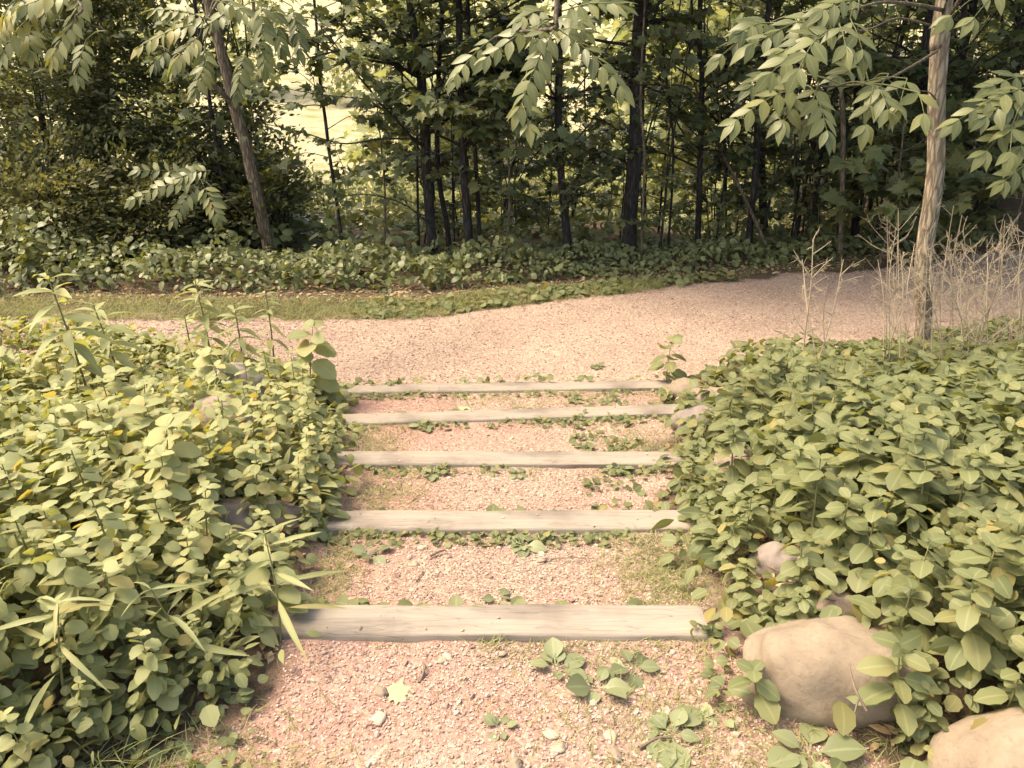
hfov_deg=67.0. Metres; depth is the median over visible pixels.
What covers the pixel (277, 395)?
leafy plant
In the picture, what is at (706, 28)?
sunlit tree
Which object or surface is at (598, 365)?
plantain
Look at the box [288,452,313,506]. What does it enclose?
leafy plant
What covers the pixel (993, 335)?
dry stalk
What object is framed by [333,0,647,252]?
dark tree
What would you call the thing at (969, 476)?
leafy plant
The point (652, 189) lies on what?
sunlit shrub
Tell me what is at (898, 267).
dry stalk
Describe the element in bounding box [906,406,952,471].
leafy plant
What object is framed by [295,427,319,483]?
leafy plant
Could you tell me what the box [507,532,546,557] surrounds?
plantain
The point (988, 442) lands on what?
leafy plant
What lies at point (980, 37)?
sunlit tree
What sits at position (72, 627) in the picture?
leafy plant
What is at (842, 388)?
leafy plant
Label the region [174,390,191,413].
leafy plant
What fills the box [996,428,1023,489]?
leafy plant
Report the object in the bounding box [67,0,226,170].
sunlit tree
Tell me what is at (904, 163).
maple sapling
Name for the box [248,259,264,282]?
woodland plant
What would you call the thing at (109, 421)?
leafy plant
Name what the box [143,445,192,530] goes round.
leafy plant
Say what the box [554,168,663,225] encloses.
sunlit shrub
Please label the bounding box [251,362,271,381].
leafy plant
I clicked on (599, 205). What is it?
maple sapling
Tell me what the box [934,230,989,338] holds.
dry stalk
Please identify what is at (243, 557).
leafy plant
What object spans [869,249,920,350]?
dry stalk
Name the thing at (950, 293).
dry stalk
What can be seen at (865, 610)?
ground cover
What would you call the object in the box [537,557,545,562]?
stone
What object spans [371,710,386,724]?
stone
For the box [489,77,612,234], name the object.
maple sapling
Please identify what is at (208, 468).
leafy plant
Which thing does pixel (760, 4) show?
sunlit tree
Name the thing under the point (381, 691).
stone
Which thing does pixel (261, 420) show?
leafy plant
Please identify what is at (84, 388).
leafy plant
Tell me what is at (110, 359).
leafy plant
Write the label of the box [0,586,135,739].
bladed plant
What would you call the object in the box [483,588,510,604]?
plantain
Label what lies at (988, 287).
dry stalk
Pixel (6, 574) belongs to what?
leafy plant
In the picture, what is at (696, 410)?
boulder
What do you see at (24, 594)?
leafy plant
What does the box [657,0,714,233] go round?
thin stem
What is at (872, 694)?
broad leaf plant
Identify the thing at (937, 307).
dry stalk
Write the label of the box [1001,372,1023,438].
leafy plant
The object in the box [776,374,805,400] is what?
leafy plant
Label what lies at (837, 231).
thin stem
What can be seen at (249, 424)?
leafy plant
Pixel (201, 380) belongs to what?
leafy plant
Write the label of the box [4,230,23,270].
woodland plant
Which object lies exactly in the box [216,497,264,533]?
boulder
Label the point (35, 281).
woodland plant
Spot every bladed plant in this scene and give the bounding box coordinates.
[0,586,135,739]
[109,581,248,707]
[206,518,347,660]
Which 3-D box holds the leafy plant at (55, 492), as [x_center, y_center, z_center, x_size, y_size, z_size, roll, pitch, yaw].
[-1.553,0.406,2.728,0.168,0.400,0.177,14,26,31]
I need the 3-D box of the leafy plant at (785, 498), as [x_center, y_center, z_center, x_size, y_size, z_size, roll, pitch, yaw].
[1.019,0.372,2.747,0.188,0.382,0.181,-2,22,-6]
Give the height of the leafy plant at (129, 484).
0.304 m
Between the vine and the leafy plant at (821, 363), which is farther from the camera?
the vine
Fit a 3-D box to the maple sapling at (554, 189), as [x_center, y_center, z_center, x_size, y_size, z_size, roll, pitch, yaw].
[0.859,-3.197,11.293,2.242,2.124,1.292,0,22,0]
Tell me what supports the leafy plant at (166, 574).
on the ground at (310, 120)
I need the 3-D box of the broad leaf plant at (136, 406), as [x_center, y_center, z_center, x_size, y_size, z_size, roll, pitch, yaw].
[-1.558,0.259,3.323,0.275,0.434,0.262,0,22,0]
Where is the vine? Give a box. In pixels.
[763,152,804,242]
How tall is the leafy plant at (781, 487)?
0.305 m
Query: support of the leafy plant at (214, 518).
on the ground at (310, 120)
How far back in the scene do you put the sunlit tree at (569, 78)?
24.34 m
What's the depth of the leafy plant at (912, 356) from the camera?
4.34 m
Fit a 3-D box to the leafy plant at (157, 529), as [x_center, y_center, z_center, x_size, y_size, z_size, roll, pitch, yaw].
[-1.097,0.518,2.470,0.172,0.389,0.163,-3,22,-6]
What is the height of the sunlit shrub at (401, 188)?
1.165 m
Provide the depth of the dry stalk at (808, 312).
4.53 m
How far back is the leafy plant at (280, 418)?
3.43 m
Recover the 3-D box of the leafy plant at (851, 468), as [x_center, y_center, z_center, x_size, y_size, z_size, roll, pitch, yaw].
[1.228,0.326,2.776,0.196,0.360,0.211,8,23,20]
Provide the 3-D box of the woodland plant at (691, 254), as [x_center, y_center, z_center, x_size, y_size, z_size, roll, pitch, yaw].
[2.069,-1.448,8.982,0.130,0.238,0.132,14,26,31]
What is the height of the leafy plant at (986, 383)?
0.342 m
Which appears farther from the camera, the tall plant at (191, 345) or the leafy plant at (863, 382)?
the tall plant at (191, 345)
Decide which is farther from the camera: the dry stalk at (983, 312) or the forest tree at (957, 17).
the forest tree at (957, 17)
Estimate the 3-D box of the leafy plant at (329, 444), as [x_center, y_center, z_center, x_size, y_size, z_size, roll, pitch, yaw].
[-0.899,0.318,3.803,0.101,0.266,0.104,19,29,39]
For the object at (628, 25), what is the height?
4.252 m
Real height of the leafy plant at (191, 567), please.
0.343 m
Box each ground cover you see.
[0,316,363,767]
[651,310,1023,767]
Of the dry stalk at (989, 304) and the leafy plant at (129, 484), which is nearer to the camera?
the leafy plant at (129, 484)
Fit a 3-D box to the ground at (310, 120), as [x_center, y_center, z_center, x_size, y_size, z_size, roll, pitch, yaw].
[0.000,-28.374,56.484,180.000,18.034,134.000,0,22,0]
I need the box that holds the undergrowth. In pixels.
[0,93,1015,294]
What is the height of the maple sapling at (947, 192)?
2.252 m
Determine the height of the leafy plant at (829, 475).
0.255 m
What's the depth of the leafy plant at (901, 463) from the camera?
2.62 m
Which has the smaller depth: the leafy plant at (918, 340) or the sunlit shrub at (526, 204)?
the leafy plant at (918, 340)
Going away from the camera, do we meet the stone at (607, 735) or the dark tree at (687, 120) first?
the stone at (607, 735)
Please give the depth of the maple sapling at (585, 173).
9.19 m
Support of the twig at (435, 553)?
on the gravel path
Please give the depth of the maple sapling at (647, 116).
9.61 m
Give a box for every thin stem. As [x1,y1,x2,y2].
[375,22,446,233]
[395,0,447,245]
[401,0,477,233]
[425,23,455,235]
[430,0,476,237]
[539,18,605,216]
[600,1,696,235]
[601,38,698,225]
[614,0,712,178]
[621,0,718,247]
[648,0,722,247]
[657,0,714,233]
[666,0,736,238]
[666,0,766,237]
[703,0,772,233]
[714,37,783,237]
[749,0,833,239]
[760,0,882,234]
[766,3,874,232]
[773,3,841,233]
[773,6,873,231]
[796,0,891,236]
[809,0,914,234]
[839,0,915,233]
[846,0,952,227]
[848,4,914,190]
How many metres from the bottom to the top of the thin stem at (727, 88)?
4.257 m
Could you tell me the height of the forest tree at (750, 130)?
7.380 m
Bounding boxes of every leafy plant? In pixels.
[0,385,10,427]
[0,431,25,510]
[0,457,40,525]
[0,474,32,557]
[0,479,12,509]
[0,505,66,624]
[0,525,14,598]
[0,538,34,618]
[0,582,47,681]
[0,650,10,671]
[0,685,36,724]
[0,707,57,767]
[6,426,41,484]
[19,373,44,392]
[26,428,74,510]
[30,534,109,661]
[31,500,73,585]
[34,592,114,699]
[36,396,72,472]
[36,471,66,513]
[37,418,70,477]
[42,383,63,403]
[44,363,56,377]
[44,441,97,529]
[46,354,65,396]
[53,536,111,618]
[56,444,112,547]
[62,365,91,400]
[65,676,108,744]
[71,487,149,595]
[73,403,109,470]
[75,462,102,481]
[76,340,102,399]
[78,428,101,474]
[83,379,114,431]
[83,398,133,474]
[84,450,118,521]
[86,555,159,678]
[89,421,128,485]
[93,377,123,440]
[97,347,121,385]
[97,497,153,560]
[100,362,122,386]
[110,458,138,505]
[112,533,170,621]
[119,481,148,537]
[126,627,178,713]
[130,355,160,392]
[135,356,156,373]
[136,378,156,439]
[136,489,193,592]
[137,451,163,521]
[138,375,160,440]
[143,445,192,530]
[147,364,162,387]
[149,514,186,582]
[153,381,165,397]
[161,407,192,485]
[165,422,190,488]
[167,355,187,379]
[171,366,192,401]
[172,528,212,614]
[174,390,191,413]
[179,373,209,404]
[180,458,204,487]
[182,614,211,665]
[183,480,230,586]
[187,348,203,376]
[188,457,226,521]
[188,498,220,561]
[190,369,207,398]
[196,431,242,497]
[204,360,230,395]
[208,390,243,465]
[209,393,245,468]
[216,554,262,633]
[219,525,249,578]
[221,380,234,392]
[229,539,271,598]
[234,359,260,404]
[235,384,258,406]
[240,440,275,519]
[243,411,271,463]
[246,384,272,439]
[248,509,284,551]
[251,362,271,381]
[255,349,289,404]
[256,401,278,440]
[258,442,289,499]
[260,382,282,429]
[261,388,295,469]
[266,357,285,386]
[273,382,288,404]
[280,382,303,437]
[281,350,302,400]
[288,407,315,446]
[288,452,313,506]
[292,363,320,417]
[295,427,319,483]
[296,385,322,430]
[296,442,316,465]
[298,391,320,427]
[298,484,321,531]
[300,423,323,471]
[305,378,327,414]
[319,421,341,464]
[323,420,341,451]
[328,415,343,443]
[674,389,695,413]
[680,454,703,490]
[688,431,705,459]
[690,475,708,505]
[693,411,711,445]
[695,403,715,437]
[698,466,725,508]
[704,435,722,460]
[706,387,743,447]
[707,418,752,482]
[710,372,748,429]
[713,506,749,565]
[722,489,745,522]
[726,557,757,597]
[732,373,757,408]
[736,369,770,428]
[736,491,767,552]
[744,399,771,436]
[744,432,787,493]
[749,338,784,394]
[755,364,781,401]
[757,459,802,528]
[760,407,799,448]
[761,359,782,378]
[763,360,780,398]
[766,366,821,438]
[771,436,824,523]
[772,351,815,417]
[773,532,823,606]
[774,419,792,459]
[775,440,810,496]
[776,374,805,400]
[776,585,813,624]
[780,449,844,535]
[788,358,825,407]
[788,390,831,445]
[795,347,818,372]
[799,382,832,421]
[806,358,833,395]
[810,472,853,524]
[811,487,871,574]
[813,424,849,492]
[817,379,851,417]
[827,427,884,501]
[831,356,852,385]
[831,367,842,377]
[832,373,860,423]
[833,387,848,410]
[834,396,881,454]
[839,488,899,592]
[842,369,873,393]
[858,358,874,372]
[860,419,942,533]
[862,401,915,499]
[863,384,891,419]
[869,341,898,367]
[870,373,916,420]
[873,361,900,384]
[876,461,926,522]
[877,402,904,461]
[879,576,934,650]
[881,529,949,616]
[886,451,950,547]
[889,413,948,492]
[890,380,932,441]
[897,343,919,367]
[903,336,927,366]
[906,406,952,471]
[907,680,942,742]
[914,350,936,364]
[916,466,966,510]
[925,376,953,409]
[925,446,986,528]
[926,567,1007,693]
[937,518,986,589]
[938,360,958,379]
[939,443,992,519]
[941,400,969,436]
[943,528,994,609]
[944,532,1023,643]
[946,368,975,402]
[952,507,996,550]
[956,380,996,436]
[956,443,1005,512]
[958,410,986,441]
[960,362,976,381]
[964,367,987,396]
[969,330,992,349]
[973,349,986,364]
[973,437,993,449]
[973,635,1023,708]
[976,513,1023,590]
[982,374,1022,456]
[983,409,1012,455]
[988,417,1018,480]
[990,469,1023,507]
[991,508,1022,588]
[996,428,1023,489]
[997,530,1023,664]
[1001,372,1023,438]
[1002,401,1023,420]
[1003,336,1022,349]
[1007,478,1023,493]
[1008,334,1023,362]
[1008,611,1023,665]
[1011,343,1023,365]
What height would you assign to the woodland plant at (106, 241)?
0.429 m
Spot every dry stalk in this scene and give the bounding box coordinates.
[787,259,832,371]
[791,227,851,351]
[807,257,864,371]
[812,282,849,364]
[856,262,919,358]
[859,211,924,352]
[868,206,922,338]
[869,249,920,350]
[873,244,933,359]
[874,216,916,361]
[879,227,912,342]
[883,229,928,365]
[884,275,953,358]
[896,258,928,350]
[899,202,944,361]
[909,251,948,338]
[911,232,977,353]
[911,255,977,350]
[915,261,962,360]
[923,215,1001,359]
[926,235,966,365]
[930,201,970,358]
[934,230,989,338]
[940,234,976,341]
[944,261,981,339]
[945,266,997,343]
[948,239,997,335]
[949,245,982,335]
[950,216,1003,357]
[952,277,998,344]
[953,265,1023,350]
[954,239,998,352]
[955,315,1023,350]
[957,213,1020,344]
[959,215,1022,344]
[964,289,1010,346]
[968,290,1015,342]
[970,235,1013,344]
[971,235,1018,341]
[974,250,1023,346]
[974,271,1023,349]
[993,213,1023,342]
[994,224,1023,348]
[999,226,1023,333]
[1001,223,1023,341]
[1002,257,1023,342]
[1007,276,1023,331]
[1013,292,1023,350]
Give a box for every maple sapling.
[323,101,452,244]
[352,87,489,243]
[372,4,523,245]
[375,130,503,230]
[375,140,459,234]
[414,116,496,218]
[420,110,505,236]
[425,59,554,229]
[436,90,589,258]
[441,107,587,237]
[448,64,576,217]
[466,92,548,233]
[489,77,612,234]
[496,86,645,229]
[508,107,612,210]
[514,101,624,216]
[525,104,649,211]
[562,107,669,220]
[562,108,684,244]
[564,39,669,237]
[586,82,703,226]
[608,47,712,214]
[656,74,796,238]
[669,117,855,233]
[671,56,758,235]
[674,108,751,225]
[678,21,796,236]
[733,58,884,236]
[766,40,888,242]
[766,102,867,213]
[769,101,861,212]
[772,129,857,244]
[782,82,906,236]
[812,105,910,207]
[817,93,1023,267]
[825,78,917,220]
[826,66,978,235]
[843,21,951,239]
[882,61,993,186]
[882,67,1023,252]
[891,102,1023,273]
[897,83,1000,158]
[906,66,1000,178]
[950,31,1023,79]
[967,44,1023,149]
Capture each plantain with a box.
[351,544,392,564]
[407,419,433,432]
[424,469,441,481]
[457,377,471,382]
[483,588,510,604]
[483,714,517,742]
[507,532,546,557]
[508,468,527,479]
[528,637,587,679]
[565,666,630,702]
[568,395,583,402]
[590,362,603,369]
[602,465,634,474]
[609,649,659,688]
[645,705,702,767]
[699,700,737,728]
[767,723,866,767]
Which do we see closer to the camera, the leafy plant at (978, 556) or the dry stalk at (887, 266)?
the leafy plant at (978, 556)
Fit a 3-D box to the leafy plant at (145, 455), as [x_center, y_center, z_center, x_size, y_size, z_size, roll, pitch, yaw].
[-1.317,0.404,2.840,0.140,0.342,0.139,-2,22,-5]
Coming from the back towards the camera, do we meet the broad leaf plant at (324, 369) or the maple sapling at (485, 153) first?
the maple sapling at (485, 153)
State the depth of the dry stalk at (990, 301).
4.34 m
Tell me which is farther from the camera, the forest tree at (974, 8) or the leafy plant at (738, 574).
the forest tree at (974, 8)
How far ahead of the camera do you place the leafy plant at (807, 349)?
4.14 m
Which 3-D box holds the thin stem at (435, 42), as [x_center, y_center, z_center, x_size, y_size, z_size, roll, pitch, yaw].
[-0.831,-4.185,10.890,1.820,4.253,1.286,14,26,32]
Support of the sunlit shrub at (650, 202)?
on the ground at (310, 120)
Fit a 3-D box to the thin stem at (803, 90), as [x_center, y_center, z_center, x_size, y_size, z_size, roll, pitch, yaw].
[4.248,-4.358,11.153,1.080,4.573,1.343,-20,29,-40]
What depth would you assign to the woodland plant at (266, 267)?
8.68 m
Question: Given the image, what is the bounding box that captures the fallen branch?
[501,28,620,221]
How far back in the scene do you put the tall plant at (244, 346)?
5.03 m
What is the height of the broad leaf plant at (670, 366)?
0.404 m
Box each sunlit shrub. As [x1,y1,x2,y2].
[281,180,326,210]
[290,159,367,225]
[339,168,411,226]
[360,170,459,227]
[365,172,474,228]
[424,165,535,218]
[434,173,534,227]
[454,158,548,225]
[488,155,614,223]
[545,160,649,223]
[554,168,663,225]
[593,181,669,224]
[598,185,666,226]
[655,154,739,216]
[663,180,729,215]
[665,162,783,232]
[703,162,783,206]
[750,154,852,201]
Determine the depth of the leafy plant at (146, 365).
4.68 m
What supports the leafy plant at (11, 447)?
on the ground at (310, 120)
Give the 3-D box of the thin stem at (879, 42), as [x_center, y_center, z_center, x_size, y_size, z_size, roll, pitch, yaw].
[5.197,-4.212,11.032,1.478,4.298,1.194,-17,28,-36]
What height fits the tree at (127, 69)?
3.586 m
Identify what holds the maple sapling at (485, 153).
on the ground at (310, 120)
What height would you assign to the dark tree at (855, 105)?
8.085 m
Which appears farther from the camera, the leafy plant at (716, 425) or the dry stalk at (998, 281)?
the dry stalk at (998, 281)
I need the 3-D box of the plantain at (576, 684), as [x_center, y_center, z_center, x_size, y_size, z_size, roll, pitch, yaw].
[0.241,0.838,2.192,0.189,0.063,0.156,0,22,0]
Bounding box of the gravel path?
[0,249,1023,767]
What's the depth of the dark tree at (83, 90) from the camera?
10.70 m
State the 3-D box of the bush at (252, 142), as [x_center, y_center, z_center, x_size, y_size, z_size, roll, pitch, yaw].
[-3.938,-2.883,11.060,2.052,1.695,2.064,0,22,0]
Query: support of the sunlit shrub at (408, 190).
on the ground at (310, 120)
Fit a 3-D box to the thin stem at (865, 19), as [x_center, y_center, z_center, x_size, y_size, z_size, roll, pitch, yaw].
[4.402,-4.101,10.925,1.128,4.264,1.498,-12,25,-28]
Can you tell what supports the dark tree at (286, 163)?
on the ground at (310, 120)
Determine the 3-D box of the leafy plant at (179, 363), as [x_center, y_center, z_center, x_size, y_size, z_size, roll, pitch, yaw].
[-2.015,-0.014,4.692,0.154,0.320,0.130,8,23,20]
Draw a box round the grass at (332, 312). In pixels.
[0,252,1002,767]
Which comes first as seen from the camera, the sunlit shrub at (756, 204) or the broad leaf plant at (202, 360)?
the broad leaf plant at (202, 360)
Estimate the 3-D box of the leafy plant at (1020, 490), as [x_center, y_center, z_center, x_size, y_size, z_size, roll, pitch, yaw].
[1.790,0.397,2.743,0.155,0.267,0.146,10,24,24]
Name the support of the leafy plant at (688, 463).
on the ground at (310, 120)
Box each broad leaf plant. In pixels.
[90,365,137,430]
[113,395,175,453]
[122,411,214,519]
[193,346,242,398]
[244,551,312,612]
[286,319,338,392]
[649,334,687,381]
[727,658,784,723]
[845,629,937,743]
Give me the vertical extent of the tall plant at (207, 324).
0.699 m
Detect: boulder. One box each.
[42,532,97,566]
[188,395,259,439]
[210,362,269,400]
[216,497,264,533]
[264,499,302,530]
[668,377,704,397]
[671,405,720,429]
[691,386,733,404]
[713,448,752,472]
[740,615,913,730]
[748,541,800,574]
[816,589,854,616]
[927,707,1023,767]
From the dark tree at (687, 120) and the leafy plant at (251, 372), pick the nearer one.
the leafy plant at (251, 372)
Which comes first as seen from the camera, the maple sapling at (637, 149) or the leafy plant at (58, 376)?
the leafy plant at (58, 376)
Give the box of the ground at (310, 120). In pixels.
[0,0,1023,767]
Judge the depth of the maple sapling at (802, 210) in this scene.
9.82 m
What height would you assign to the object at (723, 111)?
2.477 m
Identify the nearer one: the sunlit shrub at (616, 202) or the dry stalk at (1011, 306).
the dry stalk at (1011, 306)
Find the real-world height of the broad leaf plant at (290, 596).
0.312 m
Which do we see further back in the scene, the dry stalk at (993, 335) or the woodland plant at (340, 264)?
the woodland plant at (340, 264)
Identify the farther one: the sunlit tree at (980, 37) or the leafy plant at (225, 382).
the sunlit tree at (980, 37)
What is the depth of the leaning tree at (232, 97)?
5.68 m
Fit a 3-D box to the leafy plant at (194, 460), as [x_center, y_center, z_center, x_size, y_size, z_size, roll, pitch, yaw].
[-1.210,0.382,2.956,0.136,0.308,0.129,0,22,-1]
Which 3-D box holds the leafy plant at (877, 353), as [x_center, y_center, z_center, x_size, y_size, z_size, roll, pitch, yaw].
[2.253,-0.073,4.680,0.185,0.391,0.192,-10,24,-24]
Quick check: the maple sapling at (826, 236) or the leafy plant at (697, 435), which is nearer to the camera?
the leafy plant at (697, 435)
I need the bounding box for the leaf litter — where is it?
[0,241,1022,760]
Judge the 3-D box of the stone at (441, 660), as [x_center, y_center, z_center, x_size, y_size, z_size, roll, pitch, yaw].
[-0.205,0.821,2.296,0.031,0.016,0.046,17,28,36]
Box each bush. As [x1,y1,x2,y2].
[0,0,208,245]
[0,117,153,262]
[35,128,231,264]
[182,123,309,236]
[184,108,333,251]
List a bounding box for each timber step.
[270,604,707,642]
[317,510,695,534]
[325,451,692,468]
[326,404,683,425]
[340,380,672,395]
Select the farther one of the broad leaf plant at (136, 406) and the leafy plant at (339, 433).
the leafy plant at (339, 433)
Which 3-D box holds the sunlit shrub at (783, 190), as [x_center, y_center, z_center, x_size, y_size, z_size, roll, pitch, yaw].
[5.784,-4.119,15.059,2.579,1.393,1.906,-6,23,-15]
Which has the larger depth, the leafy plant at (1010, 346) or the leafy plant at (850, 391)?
the leafy plant at (1010, 346)
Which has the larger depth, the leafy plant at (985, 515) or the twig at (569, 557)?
the twig at (569, 557)
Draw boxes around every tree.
[0,0,98,233]
[0,0,107,92]
[0,1,156,233]
[1,25,89,231]
[4,0,118,236]
[10,0,141,241]
[13,1,130,124]
[13,23,116,231]
[14,0,304,243]
[45,2,127,237]
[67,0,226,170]
[123,0,261,239]
[124,0,311,252]
[165,0,333,207]
[203,0,295,95]
[240,0,515,254]
[242,0,407,240]
[315,0,408,102]
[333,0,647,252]
[342,0,550,199]
[366,0,567,253]
[373,0,580,251]
[390,0,518,157]
[403,0,587,164]
[444,0,1023,347]
[475,0,696,250]
[476,0,724,254]
[563,0,717,258]
[582,0,735,179]
[589,0,827,246]
[597,0,726,172]
[608,0,807,226]
[614,0,750,82]
[644,0,928,245]
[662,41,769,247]
[703,0,917,235]
[710,0,774,45]
[715,1,928,236]
[716,0,907,210]
[720,0,928,258]
[723,0,798,29]
[739,0,898,222]
[773,0,953,79]
[776,0,935,235]
[788,0,885,38]
[811,1,997,112]
[827,0,1023,244]
[840,0,960,210]
[852,0,990,196]
[862,0,1023,230]
[879,0,1021,152]
[886,0,1023,218]
[893,0,1023,229]
[913,0,1014,63]
[946,0,1023,226]
[949,1,1023,171]
[950,6,1022,73]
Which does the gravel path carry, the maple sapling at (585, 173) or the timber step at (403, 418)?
the timber step at (403, 418)
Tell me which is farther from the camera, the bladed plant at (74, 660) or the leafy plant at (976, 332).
the leafy plant at (976, 332)
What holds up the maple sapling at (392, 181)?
on the ground at (310, 120)
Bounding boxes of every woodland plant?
[0,240,16,268]
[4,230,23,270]
[6,235,38,288]
[19,235,47,273]
[19,238,49,281]
[20,222,53,281]
[32,241,50,284]
[40,252,61,290]
[46,236,64,269]
[48,239,79,284]
[84,251,110,289]
[97,235,112,268]
[104,238,116,266]
[153,242,167,277]
[191,257,208,281]
[215,250,236,282]
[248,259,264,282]
[258,246,271,274]
[279,247,300,286]
[283,273,291,287]
[309,250,329,278]
[324,254,349,285]
[428,261,443,289]
[563,251,575,272]
[686,249,695,268]
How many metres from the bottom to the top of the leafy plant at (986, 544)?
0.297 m
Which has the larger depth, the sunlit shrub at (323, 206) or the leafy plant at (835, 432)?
the sunlit shrub at (323, 206)
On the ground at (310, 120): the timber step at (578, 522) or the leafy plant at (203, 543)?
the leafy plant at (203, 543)
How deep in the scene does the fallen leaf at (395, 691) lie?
2.17 m
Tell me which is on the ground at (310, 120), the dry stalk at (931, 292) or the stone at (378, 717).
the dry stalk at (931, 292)
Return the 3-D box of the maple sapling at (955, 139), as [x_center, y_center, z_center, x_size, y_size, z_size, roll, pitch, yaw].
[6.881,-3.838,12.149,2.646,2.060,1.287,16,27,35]
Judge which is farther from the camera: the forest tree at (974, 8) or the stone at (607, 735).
the forest tree at (974, 8)
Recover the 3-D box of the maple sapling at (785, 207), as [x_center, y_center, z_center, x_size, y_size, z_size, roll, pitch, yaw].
[2.902,-3.102,9.800,1.433,2.810,1.691,0,22,0]
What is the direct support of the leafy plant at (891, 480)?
on the ground at (310, 120)
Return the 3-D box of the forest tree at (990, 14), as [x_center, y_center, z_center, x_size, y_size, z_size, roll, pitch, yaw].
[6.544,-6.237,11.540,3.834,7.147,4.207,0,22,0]
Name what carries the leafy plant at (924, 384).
on the ground at (310, 120)
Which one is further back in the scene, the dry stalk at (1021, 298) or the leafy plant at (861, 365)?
the dry stalk at (1021, 298)
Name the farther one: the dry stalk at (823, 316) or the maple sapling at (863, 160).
the maple sapling at (863, 160)
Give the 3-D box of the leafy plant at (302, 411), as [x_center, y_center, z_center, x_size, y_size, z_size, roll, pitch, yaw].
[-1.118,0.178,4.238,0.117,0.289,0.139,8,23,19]
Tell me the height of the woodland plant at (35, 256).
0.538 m
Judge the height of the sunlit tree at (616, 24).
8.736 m
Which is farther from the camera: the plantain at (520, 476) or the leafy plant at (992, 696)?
the plantain at (520, 476)
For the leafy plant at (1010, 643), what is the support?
on the ground at (310, 120)
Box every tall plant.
[12,266,125,397]
[70,302,149,379]
[166,313,215,378]
[173,278,235,355]
[211,303,271,370]
[253,287,288,362]
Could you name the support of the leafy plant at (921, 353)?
on the ground at (310, 120)
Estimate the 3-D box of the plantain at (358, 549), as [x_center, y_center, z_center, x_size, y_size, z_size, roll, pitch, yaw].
[-0.545,0.654,2.984,0.155,0.046,0.136,0,22,0]
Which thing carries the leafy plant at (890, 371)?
on the ground at (310, 120)
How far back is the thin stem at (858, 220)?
10.37 m
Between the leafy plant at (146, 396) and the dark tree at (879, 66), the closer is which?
the leafy plant at (146, 396)
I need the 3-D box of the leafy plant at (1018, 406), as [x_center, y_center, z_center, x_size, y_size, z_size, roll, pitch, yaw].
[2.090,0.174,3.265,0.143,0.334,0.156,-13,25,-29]
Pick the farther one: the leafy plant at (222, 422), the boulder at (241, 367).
the boulder at (241, 367)
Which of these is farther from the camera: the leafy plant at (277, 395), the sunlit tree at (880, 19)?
the sunlit tree at (880, 19)
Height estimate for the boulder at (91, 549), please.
0.209 m
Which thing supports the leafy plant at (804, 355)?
on the ground at (310, 120)
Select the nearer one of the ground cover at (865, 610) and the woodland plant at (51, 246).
the ground cover at (865, 610)
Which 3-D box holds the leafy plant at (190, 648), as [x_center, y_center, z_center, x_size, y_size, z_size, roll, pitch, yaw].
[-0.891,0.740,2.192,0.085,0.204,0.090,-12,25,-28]
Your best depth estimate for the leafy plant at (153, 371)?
4.46 m
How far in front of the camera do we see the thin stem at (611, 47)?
10.63 m
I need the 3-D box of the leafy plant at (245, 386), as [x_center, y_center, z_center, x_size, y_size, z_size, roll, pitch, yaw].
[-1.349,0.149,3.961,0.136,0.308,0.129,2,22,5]
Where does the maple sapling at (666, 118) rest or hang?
on the ground at (310, 120)
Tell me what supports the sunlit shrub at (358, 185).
on the ground at (310, 120)
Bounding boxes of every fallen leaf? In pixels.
[387,679,412,703]
[458,406,472,409]
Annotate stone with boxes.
[365,547,376,555]
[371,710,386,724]
[373,686,388,697]
[409,560,419,566]
[418,545,427,549]
[437,655,447,664]
[442,653,452,660]
[499,651,506,656]
[504,756,522,767]
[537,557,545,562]
[542,729,559,740]
[550,743,567,753]
[566,688,581,697]
[603,728,618,742]
[608,747,622,761]
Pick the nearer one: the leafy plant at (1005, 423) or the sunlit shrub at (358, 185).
the leafy plant at (1005, 423)
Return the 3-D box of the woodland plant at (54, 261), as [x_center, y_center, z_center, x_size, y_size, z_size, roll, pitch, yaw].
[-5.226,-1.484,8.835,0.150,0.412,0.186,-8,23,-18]
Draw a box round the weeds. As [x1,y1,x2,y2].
[0,266,1023,767]
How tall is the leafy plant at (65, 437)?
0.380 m
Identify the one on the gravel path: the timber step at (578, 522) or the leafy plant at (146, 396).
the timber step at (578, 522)
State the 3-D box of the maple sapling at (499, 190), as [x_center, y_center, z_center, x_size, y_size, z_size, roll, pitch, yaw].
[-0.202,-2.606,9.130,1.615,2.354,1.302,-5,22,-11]
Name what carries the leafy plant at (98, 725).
on the ground at (310, 120)
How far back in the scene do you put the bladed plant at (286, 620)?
2.28 m
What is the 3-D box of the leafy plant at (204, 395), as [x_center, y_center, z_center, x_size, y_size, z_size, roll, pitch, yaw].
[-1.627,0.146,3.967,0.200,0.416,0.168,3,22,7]
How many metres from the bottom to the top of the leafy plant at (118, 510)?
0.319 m
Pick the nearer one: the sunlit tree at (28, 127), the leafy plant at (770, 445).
the leafy plant at (770, 445)
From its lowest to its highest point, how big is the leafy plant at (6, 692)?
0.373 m
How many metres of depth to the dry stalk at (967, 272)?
4.25 m
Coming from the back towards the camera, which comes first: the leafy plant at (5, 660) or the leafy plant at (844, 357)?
the leafy plant at (844, 357)
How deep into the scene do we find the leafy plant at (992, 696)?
1.86 m
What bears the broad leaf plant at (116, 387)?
on the ground at (310, 120)
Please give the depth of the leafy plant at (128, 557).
2.21 m
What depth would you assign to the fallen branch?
9.35 m
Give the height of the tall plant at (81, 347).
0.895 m
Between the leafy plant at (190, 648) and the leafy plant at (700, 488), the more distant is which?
the leafy plant at (700, 488)
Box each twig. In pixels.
[418,662,425,682]
[430,550,446,556]
[546,557,597,559]
[638,736,669,749]
[848,665,867,712]

